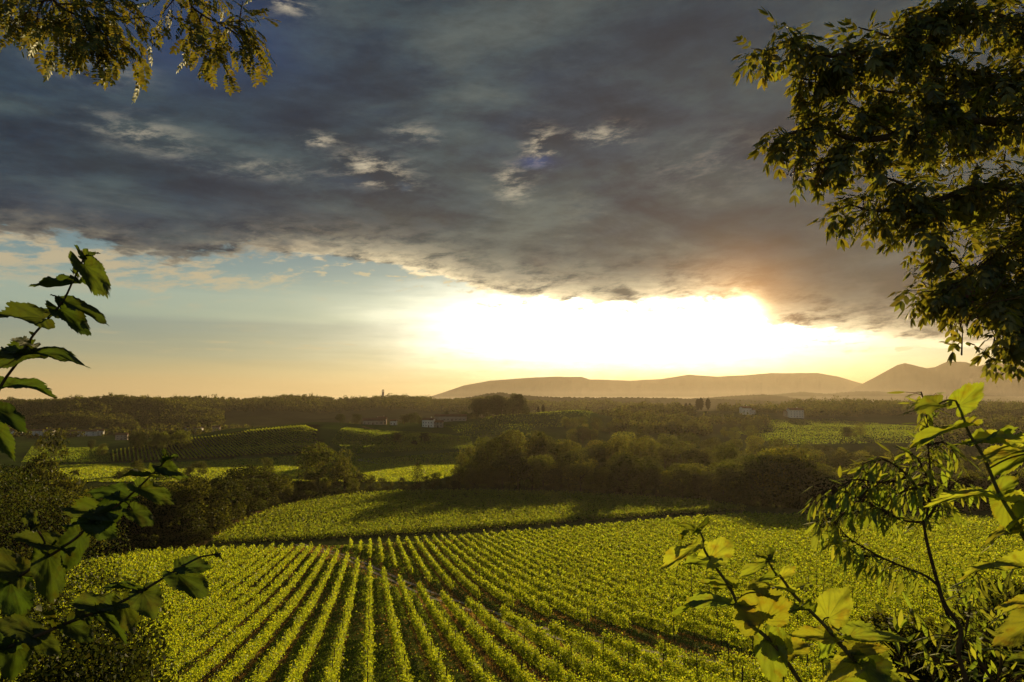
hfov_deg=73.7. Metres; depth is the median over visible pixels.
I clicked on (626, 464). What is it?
broadleaf tree
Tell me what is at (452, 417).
house
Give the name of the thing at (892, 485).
broadleaf tree
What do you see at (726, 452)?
broadleaf tree
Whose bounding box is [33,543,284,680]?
vine row
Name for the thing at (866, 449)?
broadleaf tree
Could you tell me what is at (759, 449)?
broadleaf tree
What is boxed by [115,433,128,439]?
house
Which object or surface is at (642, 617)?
vine row
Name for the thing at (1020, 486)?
broadleaf tree
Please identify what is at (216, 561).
vine row
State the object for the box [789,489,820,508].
bush
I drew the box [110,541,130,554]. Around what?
bush
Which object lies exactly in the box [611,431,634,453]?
broadleaf tree
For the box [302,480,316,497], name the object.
broadleaf tree
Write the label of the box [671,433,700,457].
broadleaf tree
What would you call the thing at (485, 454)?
broadleaf tree
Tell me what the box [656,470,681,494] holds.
broadleaf tree
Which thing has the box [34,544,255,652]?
vine row
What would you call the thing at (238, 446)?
vine row
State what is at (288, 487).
broadleaf tree
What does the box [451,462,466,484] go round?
broadleaf tree
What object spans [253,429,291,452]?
vine row
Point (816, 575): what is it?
vine row
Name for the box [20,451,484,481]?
crop
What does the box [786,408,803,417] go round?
house
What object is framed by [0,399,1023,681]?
ground
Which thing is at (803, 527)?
vine row
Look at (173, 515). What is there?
broadleaf tree
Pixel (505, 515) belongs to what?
vine row
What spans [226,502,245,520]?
bush
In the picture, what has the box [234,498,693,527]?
vine row
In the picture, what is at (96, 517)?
hazel shoot
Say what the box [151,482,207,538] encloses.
broadleaf tree
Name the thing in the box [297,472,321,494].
broadleaf tree
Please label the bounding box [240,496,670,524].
vine row
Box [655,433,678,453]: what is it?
broadleaf tree
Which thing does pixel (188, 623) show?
vine row
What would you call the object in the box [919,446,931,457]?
broadleaf tree
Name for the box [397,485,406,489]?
bush
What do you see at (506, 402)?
broadleaf tree
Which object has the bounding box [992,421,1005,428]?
broadleaf tree
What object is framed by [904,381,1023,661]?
hazel shoot
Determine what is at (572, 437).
broadleaf tree
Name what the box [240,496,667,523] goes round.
vine row
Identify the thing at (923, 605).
vine row
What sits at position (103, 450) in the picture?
broadleaf tree
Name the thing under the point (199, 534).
bush
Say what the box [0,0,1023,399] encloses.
sky
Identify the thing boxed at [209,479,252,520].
broadleaf tree
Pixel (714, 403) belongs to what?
hill
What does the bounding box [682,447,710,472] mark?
broadleaf tree
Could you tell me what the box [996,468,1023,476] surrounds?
broadleaf tree
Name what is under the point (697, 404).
cypress tree
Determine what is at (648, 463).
broadleaf tree
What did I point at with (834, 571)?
vine row
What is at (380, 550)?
vine row
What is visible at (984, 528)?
vine row
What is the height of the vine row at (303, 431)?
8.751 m
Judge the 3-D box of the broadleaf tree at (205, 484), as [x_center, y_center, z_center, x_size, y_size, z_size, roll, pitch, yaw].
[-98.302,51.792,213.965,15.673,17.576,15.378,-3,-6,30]
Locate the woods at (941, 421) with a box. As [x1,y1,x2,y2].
[915,409,1023,441]
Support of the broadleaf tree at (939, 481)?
on the ground at (326, 425)
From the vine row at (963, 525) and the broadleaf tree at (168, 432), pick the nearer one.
the vine row at (963, 525)
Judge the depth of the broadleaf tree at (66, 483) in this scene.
186.10 m
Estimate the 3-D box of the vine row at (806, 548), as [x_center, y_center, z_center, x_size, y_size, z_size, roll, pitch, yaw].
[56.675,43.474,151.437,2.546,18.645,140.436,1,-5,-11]
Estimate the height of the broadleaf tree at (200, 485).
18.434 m
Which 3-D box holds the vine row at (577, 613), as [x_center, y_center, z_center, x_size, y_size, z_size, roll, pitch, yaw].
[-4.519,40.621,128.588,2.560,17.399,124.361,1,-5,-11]
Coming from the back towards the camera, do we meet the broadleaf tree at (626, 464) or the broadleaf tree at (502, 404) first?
the broadleaf tree at (502, 404)
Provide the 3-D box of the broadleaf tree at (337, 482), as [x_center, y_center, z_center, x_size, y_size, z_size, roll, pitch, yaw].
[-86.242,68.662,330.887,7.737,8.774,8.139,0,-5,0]
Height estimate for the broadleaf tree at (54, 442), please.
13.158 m
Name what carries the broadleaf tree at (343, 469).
on the ground at (326, 425)
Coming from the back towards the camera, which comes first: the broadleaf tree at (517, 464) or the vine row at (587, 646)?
the broadleaf tree at (517, 464)
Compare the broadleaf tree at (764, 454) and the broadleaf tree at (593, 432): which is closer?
the broadleaf tree at (764, 454)
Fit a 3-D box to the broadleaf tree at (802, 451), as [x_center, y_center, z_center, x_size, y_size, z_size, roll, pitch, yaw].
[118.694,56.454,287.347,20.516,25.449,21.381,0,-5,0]
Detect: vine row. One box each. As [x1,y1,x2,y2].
[0,544,195,617]
[0,544,263,680]
[0,546,182,610]
[0,547,173,611]
[1,544,205,617]
[6,543,274,681]
[32,544,215,619]
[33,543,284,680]
[33,548,148,588]
[33,553,118,579]
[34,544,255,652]
[35,546,160,597]
[40,545,226,625]
[54,544,245,637]
[60,544,235,621]
[67,547,139,574]
[69,542,293,681]
[77,557,96,566]
[100,543,304,681]
[152,541,312,681]
[159,544,320,681]
[188,438,204,456]
[192,439,208,457]
[195,437,213,456]
[198,437,217,456]
[201,547,329,681]
[202,437,221,456]
[205,436,225,456]
[208,436,229,455]
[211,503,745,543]
[212,436,233,455]
[212,504,739,542]
[215,435,237,454]
[218,435,241,454]
[219,503,733,538]
[220,502,727,536]
[220,502,733,536]
[221,435,246,454]
[222,501,723,535]
[224,434,250,454]
[224,500,720,533]
[226,500,714,531]
[226,500,718,532]
[227,434,254,453]
[229,434,257,453]
[229,499,706,529]
[230,498,709,529]
[232,433,262,454]
[233,497,696,528]
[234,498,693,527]
[235,498,685,527]
[236,433,265,452]
[238,432,270,452]
[239,496,680,526]
[240,496,661,522]
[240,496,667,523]
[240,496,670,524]
[241,431,274,452]
[242,549,341,681]
[244,431,278,452]
[245,495,649,520]
[245,496,655,520]
[247,430,283,453]
[249,494,637,519]
[250,429,287,452]
[251,494,636,518]
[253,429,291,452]
[253,493,629,516]
[256,428,295,451]
[256,493,621,515]
[259,428,299,451]
[260,492,614,514]
[261,493,606,513]
[262,427,301,450]
[265,427,308,450]
[265,491,591,510]
[268,492,597,513]
[269,427,308,448]
[271,491,581,511]
[272,427,309,446]
[273,491,573,509]
[275,427,312,444]
[276,490,566,509]
[278,426,316,445]
[278,490,561,507]
[281,426,312,441]
[281,489,554,507]
[283,489,544,505]
[284,426,316,441]
[284,551,350,681]
[288,489,535,505]
[290,425,316,437]
[292,490,526,504]
[299,489,512,503]
[301,489,507,502]
[305,488,498,501]
[309,489,483,499]
[313,556,361,681]
[314,488,479,499]
[319,488,464,497]
[322,488,446,497]
[339,488,427,496]
[348,538,352,549]
[354,560,380,681]
[356,489,403,494]
[356,539,362,552]
[365,538,374,557]
[377,537,384,561]
[380,565,438,681]
[386,536,397,568]
[396,535,413,577]
[396,572,457,681]
[404,536,433,585]
[413,534,454,588]
[415,580,500,681]
[420,535,480,599]
[431,533,515,611]
[439,587,555,681]
[440,533,553,620]
[449,532,592,623]
[458,534,631,634]
[464,594,616,681]
[465,532,678,641]
[474,533,919,669]
[483,531,919,661]
[490,531,921,662]
[498,603,688,681]
[499,529,920,653]
[506,530,935,649]
[514,529,985,643]
[522,529,941,631]
[528,527,954,628]
[537,528,980,623]
[544,528,947,621]
[545,616,808,681]
[551,525,966,615]
[559,526,966,610]
[565,524,1002,609]
[573,525,1002,603]
[580,525,1003,601]
[585,523,1003,599]
[594,524,1003,593]
[600,523,976,591]
[601,628,823,681]
[606,522,1017,587]
[613,521,1017,586]
[616,521,1023,584]
[626,522,1023,582]
[632,520,1023,580]
[637,518,1021,577]
[645,519,1023,577]
[648,518,1023,574]
[653,634,832,681]
[655,517,1023,572]
[663,518,1023,570]
[666,515,993,565]
[675,516,995,561]
[679,515,999,560]
[685,515,1002,559]
[693,515,1006,558]
[696,514,1005,558]
[705,515,1007,555]
[710,515,1010,554]
[714,643,960,681]
[715,514,1023,554]
[722,513,1022,550]
[726,511,1022,550]
[733,513,1023,549]
[739,512,1023,547]
[743,511,1023,545]
[752,511,1023,544]
[760,512,1023,543]
[767,512,1023,542]
[780,513,1021,541]
[786,513,1021,541]
[792,654,1022,681]
[794,511,1020,538]
[804,512,1020,537]
[816,513,1017,535]
[822,514,1019,534]
[827,514,990,532]
[838,514,997,529]
[853,512,995,528]
[866,516,996,529]
[881,514,997,527]
[885,515,999,526]
[893,514,1000,524]
[897,513,999,525]
[903,514,999,523]
[908,513,997,523]
[933,516,996,521]
[934,515,995,522]
[942,512,989,519]
[958,514,993,518]
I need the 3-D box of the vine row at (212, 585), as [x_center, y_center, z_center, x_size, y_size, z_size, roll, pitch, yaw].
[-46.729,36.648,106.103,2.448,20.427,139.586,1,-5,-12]
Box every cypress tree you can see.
[695,398,699,409]
[699,397,703,409]
[705,398,710,409]
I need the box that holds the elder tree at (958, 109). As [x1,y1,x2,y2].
[730,0,1023,383]
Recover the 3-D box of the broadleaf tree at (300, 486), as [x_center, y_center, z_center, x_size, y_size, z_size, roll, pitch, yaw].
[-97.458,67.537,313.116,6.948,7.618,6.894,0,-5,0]
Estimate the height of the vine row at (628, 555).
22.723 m
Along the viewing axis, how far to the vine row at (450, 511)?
247.24 m
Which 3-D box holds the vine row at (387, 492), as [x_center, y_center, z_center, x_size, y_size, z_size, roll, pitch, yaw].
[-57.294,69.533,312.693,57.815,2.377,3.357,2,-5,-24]
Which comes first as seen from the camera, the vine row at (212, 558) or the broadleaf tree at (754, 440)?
the vine row at (212, 558)
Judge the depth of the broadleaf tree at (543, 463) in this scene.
335.69 m
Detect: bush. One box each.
[0,464,130,636]
[0,569,195,681]
[12,615,162,681]
[14,548,32,558]
[71,469,78,475]
[89,538,125,554]
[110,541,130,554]
[111,538,133,552]
[112,471,123,478]
[125,534,158,550]
[127,536,157,551]
[156,509,204,545]
[160,531,195,546]
[171,532,195,548]
[183,469,191,476]
[187,528,213,545]
[200,511,232,531]
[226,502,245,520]
[244,505,255,516]
[276,499,285,506]
[298,490,316,499]
[335,489,343,494]
[365,486,374,491]
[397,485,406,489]
[449,480,460,489]
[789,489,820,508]
[807,495,824,508]
[859,609,1008,681]
[866,569,1023,681]
[875,577,1023,681]
[901,494,909,510]
[938,501,963,508]
[957,497,976,510]
[972,497,990,510]
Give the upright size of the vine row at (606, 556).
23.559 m
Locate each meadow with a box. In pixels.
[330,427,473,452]
[444,410,593,436]
[739,418,964,443]
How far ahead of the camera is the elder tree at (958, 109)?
4.73 m
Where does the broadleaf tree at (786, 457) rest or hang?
on the ground at (326, 425)
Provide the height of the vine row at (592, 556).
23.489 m
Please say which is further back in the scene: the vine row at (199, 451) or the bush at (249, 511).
the vine row at (199, 451)
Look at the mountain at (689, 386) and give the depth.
5837.19 m
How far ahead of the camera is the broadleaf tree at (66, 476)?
219.30 m
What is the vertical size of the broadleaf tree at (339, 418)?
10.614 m
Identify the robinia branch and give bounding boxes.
[0,0,172,102]
[142,0,280,95]
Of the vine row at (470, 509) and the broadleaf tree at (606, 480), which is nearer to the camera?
the vine row at (470, 509)
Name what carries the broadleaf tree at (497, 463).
on the ground at (326, 425)
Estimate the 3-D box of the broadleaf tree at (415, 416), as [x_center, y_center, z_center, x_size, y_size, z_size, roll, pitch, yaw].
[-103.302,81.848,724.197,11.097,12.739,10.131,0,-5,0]
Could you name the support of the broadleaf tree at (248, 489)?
on the ground at (326, 425)
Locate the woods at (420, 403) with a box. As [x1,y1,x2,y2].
[28,393,666,413]
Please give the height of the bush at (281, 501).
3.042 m
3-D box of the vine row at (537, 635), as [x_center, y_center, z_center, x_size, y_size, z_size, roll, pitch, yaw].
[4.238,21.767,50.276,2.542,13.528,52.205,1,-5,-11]
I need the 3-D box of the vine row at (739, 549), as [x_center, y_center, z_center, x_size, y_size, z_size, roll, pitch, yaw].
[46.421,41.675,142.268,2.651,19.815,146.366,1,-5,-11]
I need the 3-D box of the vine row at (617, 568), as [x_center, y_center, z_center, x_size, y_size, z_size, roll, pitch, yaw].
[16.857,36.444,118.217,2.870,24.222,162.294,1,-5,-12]
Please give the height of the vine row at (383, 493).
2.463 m
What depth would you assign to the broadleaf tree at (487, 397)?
756.47 m
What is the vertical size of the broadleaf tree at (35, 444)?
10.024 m
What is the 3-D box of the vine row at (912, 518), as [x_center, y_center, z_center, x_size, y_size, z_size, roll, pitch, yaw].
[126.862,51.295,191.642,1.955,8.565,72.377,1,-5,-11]
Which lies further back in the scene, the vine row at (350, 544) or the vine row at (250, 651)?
the vine row at (350, 544)
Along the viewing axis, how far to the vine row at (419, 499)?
286.23 m
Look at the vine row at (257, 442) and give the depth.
570.57 m
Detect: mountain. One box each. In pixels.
[431,373,862,398]
[847,362,1023,397]
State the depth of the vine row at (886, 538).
155.26 m
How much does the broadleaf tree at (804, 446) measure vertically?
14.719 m
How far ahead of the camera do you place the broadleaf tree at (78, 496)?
159.74 m
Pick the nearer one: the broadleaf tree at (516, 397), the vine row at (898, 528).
the vine row at (898, 528)
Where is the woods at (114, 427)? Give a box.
[7,416,357,437]
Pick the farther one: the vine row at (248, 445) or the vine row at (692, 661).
the vine row at (248, 445)
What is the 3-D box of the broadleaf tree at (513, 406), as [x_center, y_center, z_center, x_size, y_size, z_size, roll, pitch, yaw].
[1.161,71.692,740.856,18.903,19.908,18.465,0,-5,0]
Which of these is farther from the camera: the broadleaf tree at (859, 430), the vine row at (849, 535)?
the broadleaf tree at (859, 430)
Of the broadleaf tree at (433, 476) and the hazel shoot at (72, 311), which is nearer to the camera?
the hazel shoot at (72, 311)
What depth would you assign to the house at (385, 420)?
693.50 m
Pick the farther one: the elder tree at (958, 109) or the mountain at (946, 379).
the mountain at (946, 379)
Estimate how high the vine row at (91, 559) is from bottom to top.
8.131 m
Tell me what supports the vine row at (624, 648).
on the ground at (326, 425)
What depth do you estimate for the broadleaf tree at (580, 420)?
682.30 m
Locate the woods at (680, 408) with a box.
[534,402,696,417]
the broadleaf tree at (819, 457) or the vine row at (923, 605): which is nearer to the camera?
the vine row at (923, 605)
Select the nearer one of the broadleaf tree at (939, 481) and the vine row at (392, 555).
the vine row at (392, 555)
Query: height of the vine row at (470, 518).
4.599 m
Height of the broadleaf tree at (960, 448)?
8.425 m
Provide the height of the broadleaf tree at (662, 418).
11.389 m
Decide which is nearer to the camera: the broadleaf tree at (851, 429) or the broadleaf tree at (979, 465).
the broadleaf tree at (979, 465)
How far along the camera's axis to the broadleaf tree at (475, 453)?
411.83 m
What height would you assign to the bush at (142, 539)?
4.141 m
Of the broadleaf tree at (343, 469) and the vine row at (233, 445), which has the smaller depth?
the broadleaf tree at (343, 469)
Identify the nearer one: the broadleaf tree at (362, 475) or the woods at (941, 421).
the broadleaf tree at (362, 475)
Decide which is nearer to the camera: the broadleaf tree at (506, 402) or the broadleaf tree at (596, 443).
the broadleaf tree at (596, 443)
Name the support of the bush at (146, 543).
on the ground at (326, 425)
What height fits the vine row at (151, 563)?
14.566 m
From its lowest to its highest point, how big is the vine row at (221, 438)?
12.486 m
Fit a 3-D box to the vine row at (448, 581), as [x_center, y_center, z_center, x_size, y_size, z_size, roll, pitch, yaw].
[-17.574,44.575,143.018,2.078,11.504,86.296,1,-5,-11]
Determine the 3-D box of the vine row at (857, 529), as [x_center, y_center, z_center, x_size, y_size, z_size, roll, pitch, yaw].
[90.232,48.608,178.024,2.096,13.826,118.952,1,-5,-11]
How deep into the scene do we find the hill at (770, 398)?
2851.43 m
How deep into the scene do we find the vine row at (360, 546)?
162.84 m
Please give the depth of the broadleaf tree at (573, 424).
649.87 m
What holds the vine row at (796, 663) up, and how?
on the ground at (326, 425)
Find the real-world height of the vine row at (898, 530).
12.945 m
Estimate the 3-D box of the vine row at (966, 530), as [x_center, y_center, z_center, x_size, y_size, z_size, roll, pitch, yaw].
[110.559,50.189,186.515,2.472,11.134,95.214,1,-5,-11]
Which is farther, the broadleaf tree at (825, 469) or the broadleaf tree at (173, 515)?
the broadleaf tree at (825, 469)
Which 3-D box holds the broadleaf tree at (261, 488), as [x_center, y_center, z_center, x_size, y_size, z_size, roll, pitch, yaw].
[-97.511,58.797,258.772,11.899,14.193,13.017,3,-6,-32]
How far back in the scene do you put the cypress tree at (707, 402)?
949.78 m
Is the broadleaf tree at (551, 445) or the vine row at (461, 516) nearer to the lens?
the vine row at (461, 516)
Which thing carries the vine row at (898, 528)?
on the ground at (326, 425)
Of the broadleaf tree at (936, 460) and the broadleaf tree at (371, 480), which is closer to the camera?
the broadleaf tree at (371, 480)
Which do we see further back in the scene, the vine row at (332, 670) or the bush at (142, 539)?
the bush at (142, 539)
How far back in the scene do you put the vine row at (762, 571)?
94.47 m
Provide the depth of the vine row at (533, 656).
51.99 m
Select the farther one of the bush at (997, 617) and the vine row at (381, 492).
the vine row at (381, 492)
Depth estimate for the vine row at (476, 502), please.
269.82 m
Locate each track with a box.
[297,545,786,679]
[305,544,756,668]
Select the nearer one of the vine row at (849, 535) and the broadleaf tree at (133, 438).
the vine row at (849, 535)
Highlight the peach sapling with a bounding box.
[797,391,996,681]
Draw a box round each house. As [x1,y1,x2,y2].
[29,429,45,435]
[77,430,98,435]
[94,429,104,435]
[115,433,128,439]
[212,426,220,431]
[362,417,383,424]
[378,416,386,424]
[390,419,397,424]
[422,417,435,426]
[434,414,466,421]
[434,419,443,427]
[739,405,751,414]
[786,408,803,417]
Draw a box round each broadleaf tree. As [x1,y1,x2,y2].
[0,472,57,549]
[0,480,69,549]
[0,481,21,537]
[0,488,70,555]
[4,462,55,549]
[9,465,58,477]
[13,505,72,548]
[15,428,87,507]
[32,441,44,449]
[41,489,108,550]
[47,447,58,456]
[48,439,62,449]
[48,469,84,492]
[87,439,96,448]
[95,443,108,455]
[109,496,164,547]
[116,495,173,537]
[116,500,140,537]
[121,490,183,542]
[127,432,151,450]
[127,434,144,449]
[131,459,144,471]
[146,430,161,449]
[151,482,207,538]
[152,431,169,449]
[152,500,207,543]
[157,434,176,450]
[159,477,213,508]
[163,431,177,445]
[170,429,184,445]
[170,488,218,524]
[172,430,192,450]
[175,476,231,530]
[181,479,216,509]
[186,484,237,534]
[191,461,208,474]
[194,476,244,524]
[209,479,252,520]
[217,463,266,498]
[223,475,251,512]
[228,477,262,515]
[242,478,271,512]
[243,465,275,503]
[246,470,285,509]
[261,457,275,472]
[268,474,291,498]
[275,476,293,503]
[280,479,297,497]
[285,487,298,500]
[294,441,338,487]
[294,481,303,495]
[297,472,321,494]
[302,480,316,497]
[311,465,336,492]
[320,481,330,494]
[329,449,360,489]
[329,474,341,490]
[335,413,345,422]
[340,473,350,488]
[346,478,359,492]
[351,414,361,423]
[351,472,368,488]
[365,475,375,485]
[378,478,386,485]
[391,432,401,441]
[398,477,406,484]
[399,414,408,423]
[407,413,413,422]
[409,462,425,490]
[410,412,419,422]
[420,433,430,442]
[422,476,429,483]
[424,472,442,488]
[444,476,453,486]
[448,467,467,487]
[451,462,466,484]
[455,445,477,469]
[462,458,484,484]
[466,440,489,470]
[468,398,485,418]
[472,398,489,417]
[472,436,499,476]
[479,435,511,469]
[483,458,510,485]
[484,395,500,415]
[485,430,523,480]
[487,395,506,416]
[489,396,505,417]
[498,397,510,416]
[499,430,534,467]
[502,452,536,488]
[505,398,520,415]
[507,451,526,485]
[509,394,527,413]
[511,398,524,414]
[518,455,547,488]
[519,431,542,459]
[526,431,556,463]
[530,436,559,466]
[530,454,556,486]
[550,441,574,466]
[551,439,583,479]
[556,451,589,487]
[560,416,569,428]
[563,428,577,442]
[563,462,597,490]
[568,417,577,427]
[570,447,592,464]
[574,426,589,442]
[575,459,598,484]
[577,416,587,425]
[582,429,599,442]
[582,444,606,469]
[586,440,606,460]
[590,442,611,473]
[596,454,637,490]
[605,423,615,433]
[605,436,626,464]
[607,451,644,493]
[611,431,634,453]
[622,438,648,466]
[627,425,638,436]
[635,456,659,490]
[637,435,659,459]
[640,438,661,464]
[643,425,653,437]
[652,443,676,469]
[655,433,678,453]
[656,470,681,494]
[657,416,666,421]
[665,441,696,474]
[669,463,688,490]
[670,467,695,497]
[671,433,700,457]
[679,463,707,490]
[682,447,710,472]
[694,471,716,495]
[700,447,720,471]
[702,462,734,497]
[708,441,741,477]
[711,459,736,490]
[725,438,743,460]
[731,453,759,502]
[731,464,747,488]
[732,453,792,506]
[735,449,750,471]
[744,435,764,452]
[746,445,773,455]
[749,448,773,488]
[753,451,792,505]
[762,447,803,496]
[765,459,806,507]
[768,437,789,451]
[775,457,820,506]
[776,445,821,492]
[792,449,817,466]
[799,442,819,455]
[800,473,830,500]
[804,462,837,476]
[809,450,832,476]
[811,475,841,500]
[812,444,832,458]
[818,455,842,467]
[819,473,859,494]
[826,450,863,473]
[830,467,862,487]
[839,427,852,438]
[840,470,865,499]
[843,427,853,436]
[849,450,875,470]
[854,423,865,435]
[862,446,875,458]
[864,450,888,470]
[873,467,911,493]
[880,445,890,456]
[882,452,897,468]
[883,470,908,506]
[895,450,914,467]
[902,480,924,509]
[915,456,932,468]
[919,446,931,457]
[927,457,946,472]
[932,474,980,510]
[932,476,958,505]
[938,451,963,471]
[951,469,985,506]
[957,445,965,453]
[958,454,977,469]
[962,426,975,433]
[967,478,990,506]
[971,472,991,504]
[973,456,984,469]
[976,467,1007,479]
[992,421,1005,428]
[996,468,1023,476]
[1015,475,1023,490]
[1016,469,1023,489]
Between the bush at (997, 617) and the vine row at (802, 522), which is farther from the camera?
the vine row at (802, 522)
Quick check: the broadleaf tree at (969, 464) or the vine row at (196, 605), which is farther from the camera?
the broadleaf tree at (969, 464)
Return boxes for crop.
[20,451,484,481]
[21,446,110,462]
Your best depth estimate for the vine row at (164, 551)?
141.62 m
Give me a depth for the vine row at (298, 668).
61.37 m
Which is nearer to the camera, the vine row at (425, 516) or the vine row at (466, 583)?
the vine row at (466, 583)
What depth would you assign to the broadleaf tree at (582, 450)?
427.17 m
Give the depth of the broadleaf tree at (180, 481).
210.53 m
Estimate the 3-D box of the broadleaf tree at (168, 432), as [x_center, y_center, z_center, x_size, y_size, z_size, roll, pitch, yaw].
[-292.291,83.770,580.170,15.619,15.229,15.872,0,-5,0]
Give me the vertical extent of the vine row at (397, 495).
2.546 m
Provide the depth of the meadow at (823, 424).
683.31 m
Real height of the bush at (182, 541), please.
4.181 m
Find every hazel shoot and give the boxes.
[0,244,110,460]
[0,448,188,616]
[0,548,224,681]
[657,516,812,681]
[738,546,912,681]
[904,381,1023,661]
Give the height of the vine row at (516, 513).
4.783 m
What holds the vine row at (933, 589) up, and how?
on the ground at (326, 425)
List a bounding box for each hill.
[452,392,1003,408]
[688,394,806,401]
[773,391,1023,402]
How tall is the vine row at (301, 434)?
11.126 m
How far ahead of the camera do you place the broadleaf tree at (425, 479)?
358.44 m
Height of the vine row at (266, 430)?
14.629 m
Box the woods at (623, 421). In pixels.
[609,407,771,435]
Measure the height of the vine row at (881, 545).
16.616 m
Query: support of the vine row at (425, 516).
on the ground at (326, 425)
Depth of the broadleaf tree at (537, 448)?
388.23 m
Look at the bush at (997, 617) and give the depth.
3.28 m
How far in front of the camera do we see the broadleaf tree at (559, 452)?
404.35 m
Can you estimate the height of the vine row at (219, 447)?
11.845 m
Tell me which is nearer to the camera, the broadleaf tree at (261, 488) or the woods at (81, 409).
the broadleaf tree at (261, 488)
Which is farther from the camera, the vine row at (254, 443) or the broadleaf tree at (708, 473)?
the vine row at (254, 443)
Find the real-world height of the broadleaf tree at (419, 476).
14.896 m
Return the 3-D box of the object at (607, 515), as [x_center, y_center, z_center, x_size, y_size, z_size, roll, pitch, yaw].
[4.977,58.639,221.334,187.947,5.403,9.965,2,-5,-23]
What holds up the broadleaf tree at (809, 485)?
on the ground at (326, 425)
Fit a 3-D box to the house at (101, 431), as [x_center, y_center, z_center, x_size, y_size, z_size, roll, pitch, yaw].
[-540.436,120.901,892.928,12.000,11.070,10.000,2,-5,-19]
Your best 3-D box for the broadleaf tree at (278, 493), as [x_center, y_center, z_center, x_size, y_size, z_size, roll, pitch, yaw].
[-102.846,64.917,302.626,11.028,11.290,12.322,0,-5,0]
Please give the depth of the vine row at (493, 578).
98.08 m
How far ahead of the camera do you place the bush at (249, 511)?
249.09 m
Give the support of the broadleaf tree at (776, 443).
on the ground at (326, 425)
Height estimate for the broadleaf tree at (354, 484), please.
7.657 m
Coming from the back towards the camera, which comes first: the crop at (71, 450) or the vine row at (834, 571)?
the crop at (71, 450)
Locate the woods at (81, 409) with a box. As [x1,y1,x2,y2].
[0,392,225,427]
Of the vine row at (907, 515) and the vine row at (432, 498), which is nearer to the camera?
the vine row at (907, 515)
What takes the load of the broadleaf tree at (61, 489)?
on the ground at (326, 425)
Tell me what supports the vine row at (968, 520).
on the ground at (326, 425)
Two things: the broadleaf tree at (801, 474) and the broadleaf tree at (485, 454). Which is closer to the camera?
the broadleaf tree at (801, 474)
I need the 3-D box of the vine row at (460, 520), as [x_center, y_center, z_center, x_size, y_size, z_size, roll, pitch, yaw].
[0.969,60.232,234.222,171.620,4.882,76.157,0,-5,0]
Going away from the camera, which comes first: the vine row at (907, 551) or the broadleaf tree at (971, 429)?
the vine row at (907, 551)
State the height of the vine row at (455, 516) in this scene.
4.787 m
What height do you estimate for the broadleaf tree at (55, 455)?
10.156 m
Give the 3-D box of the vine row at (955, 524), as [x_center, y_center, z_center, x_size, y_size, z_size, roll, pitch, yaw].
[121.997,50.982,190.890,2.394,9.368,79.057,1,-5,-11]
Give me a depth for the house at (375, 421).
681.50 m
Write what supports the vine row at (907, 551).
on the ground at (326, 425)
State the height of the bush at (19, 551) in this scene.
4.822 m
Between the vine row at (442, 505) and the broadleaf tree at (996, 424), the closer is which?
the vine row at (442, 505)
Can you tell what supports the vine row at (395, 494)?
on the ground at (326, 425)
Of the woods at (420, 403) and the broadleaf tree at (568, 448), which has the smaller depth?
the broadleaf tree at (568, 448)
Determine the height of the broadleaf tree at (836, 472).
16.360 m
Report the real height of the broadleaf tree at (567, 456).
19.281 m
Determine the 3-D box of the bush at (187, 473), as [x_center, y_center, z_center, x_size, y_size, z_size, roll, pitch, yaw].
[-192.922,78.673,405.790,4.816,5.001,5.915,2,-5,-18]
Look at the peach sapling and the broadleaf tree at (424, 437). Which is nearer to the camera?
the peach sapling
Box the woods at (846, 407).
[621,395,1023,417]
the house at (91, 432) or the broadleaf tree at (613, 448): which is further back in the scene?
the house at (91, 432)
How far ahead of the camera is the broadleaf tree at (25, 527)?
151.93 m
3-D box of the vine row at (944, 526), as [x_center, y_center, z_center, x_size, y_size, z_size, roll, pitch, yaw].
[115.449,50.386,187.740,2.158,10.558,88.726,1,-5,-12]
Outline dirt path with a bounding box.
[173,501,299,549]
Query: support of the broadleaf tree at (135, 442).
on the ground at (326, 425)
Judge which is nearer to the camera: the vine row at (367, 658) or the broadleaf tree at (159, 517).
the vine row at (367, 658)
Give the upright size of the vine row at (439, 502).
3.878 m
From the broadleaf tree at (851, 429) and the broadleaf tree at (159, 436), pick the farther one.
the broadleaf tree at (851, 429)
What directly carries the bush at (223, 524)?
on the ground at (326, 425)
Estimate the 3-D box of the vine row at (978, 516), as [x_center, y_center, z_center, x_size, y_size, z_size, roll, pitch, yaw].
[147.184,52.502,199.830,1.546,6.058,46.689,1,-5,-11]
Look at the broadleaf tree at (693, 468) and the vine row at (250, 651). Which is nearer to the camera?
the vine row at (250, 651)
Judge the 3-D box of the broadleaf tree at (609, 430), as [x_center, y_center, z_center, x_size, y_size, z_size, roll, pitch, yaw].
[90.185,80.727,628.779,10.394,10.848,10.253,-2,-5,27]
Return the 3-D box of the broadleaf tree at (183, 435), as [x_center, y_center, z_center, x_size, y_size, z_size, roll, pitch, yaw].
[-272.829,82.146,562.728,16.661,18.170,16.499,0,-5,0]
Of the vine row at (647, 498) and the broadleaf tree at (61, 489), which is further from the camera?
the vine row at (647, 498)
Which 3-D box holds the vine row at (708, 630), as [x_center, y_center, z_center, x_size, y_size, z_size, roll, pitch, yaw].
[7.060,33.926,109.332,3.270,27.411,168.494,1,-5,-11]
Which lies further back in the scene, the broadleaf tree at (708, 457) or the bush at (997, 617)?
the broadleaf tree at (708, 457)

